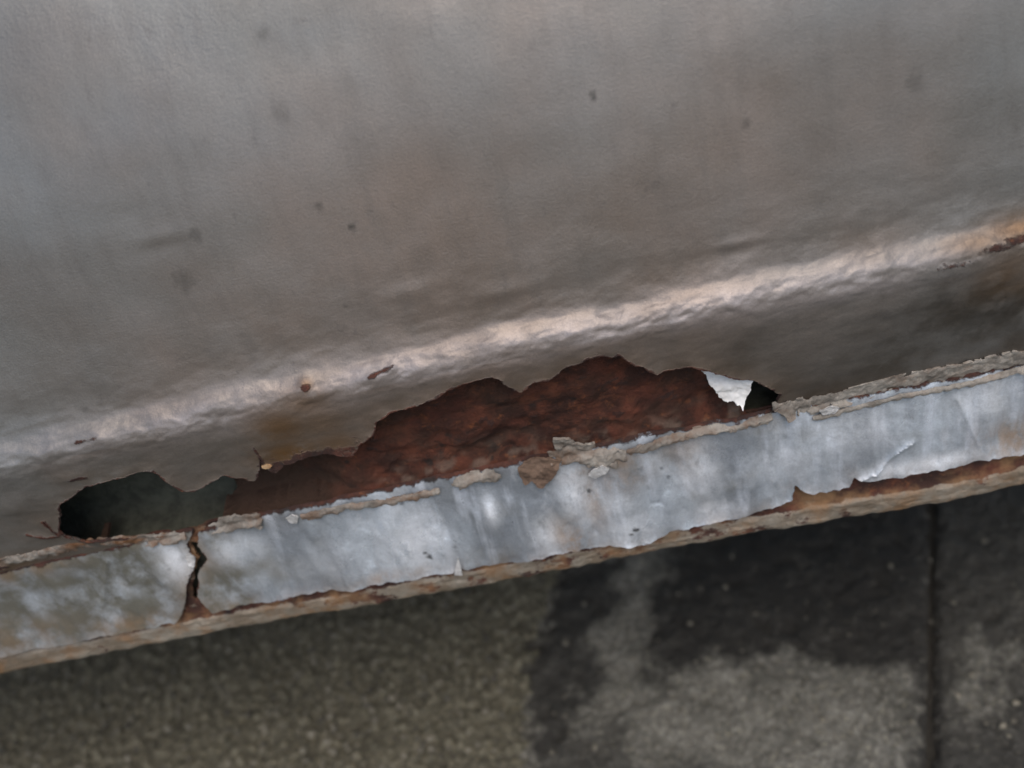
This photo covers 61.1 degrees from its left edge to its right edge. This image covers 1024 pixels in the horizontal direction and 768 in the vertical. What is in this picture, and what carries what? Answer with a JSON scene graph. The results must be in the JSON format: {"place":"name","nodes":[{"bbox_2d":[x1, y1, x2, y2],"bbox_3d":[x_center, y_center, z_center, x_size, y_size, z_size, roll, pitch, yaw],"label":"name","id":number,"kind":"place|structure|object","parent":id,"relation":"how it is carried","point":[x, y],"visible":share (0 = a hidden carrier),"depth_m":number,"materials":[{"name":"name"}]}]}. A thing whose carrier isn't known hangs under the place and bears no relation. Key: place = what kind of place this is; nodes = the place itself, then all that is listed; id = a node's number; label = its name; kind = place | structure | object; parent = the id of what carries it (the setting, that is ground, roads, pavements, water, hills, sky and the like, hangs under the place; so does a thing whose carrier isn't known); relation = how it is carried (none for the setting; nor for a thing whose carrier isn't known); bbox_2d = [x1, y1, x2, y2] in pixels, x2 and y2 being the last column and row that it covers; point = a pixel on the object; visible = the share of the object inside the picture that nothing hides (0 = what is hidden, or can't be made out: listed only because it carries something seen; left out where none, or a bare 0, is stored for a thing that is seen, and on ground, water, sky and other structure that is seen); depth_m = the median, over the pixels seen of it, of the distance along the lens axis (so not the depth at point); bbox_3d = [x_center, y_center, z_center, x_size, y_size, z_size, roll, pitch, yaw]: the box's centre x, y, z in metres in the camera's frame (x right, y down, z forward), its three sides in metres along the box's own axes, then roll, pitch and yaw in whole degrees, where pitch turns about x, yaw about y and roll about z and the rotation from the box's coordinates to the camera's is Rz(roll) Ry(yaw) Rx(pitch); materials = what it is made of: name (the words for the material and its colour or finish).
{"place":"outdoors","nodes":[
{"label":"outdoors","id":0,"kind":"place"},
{"bbox_2d":[0,484,1023,767],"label":"ground","id":1,"kind":"structure","parent":0,"point":[838,678],"depth_m":0.44,"materials":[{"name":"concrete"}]},
{"bbox_2d":[0,0,1023,673],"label":"rusty car","id":2,"kind":"object","parent":1,"relation":"on","point":[310,306],"visible":1,"depth_m":0.23,"materials":[{"name":"silver metal"}]},
{"bbox_2d":[702,371,752,410],"bbox_3d":[0.060,-0.004,0.250,0.017,0.025,0.009,-12,35,5],"label":"white scrap","id":3,"kind":"object","parent":2,"relation":"attached to","point":[726,389],"visible":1,"depth_m":0.25,"materials":[{"name":"white paper"}]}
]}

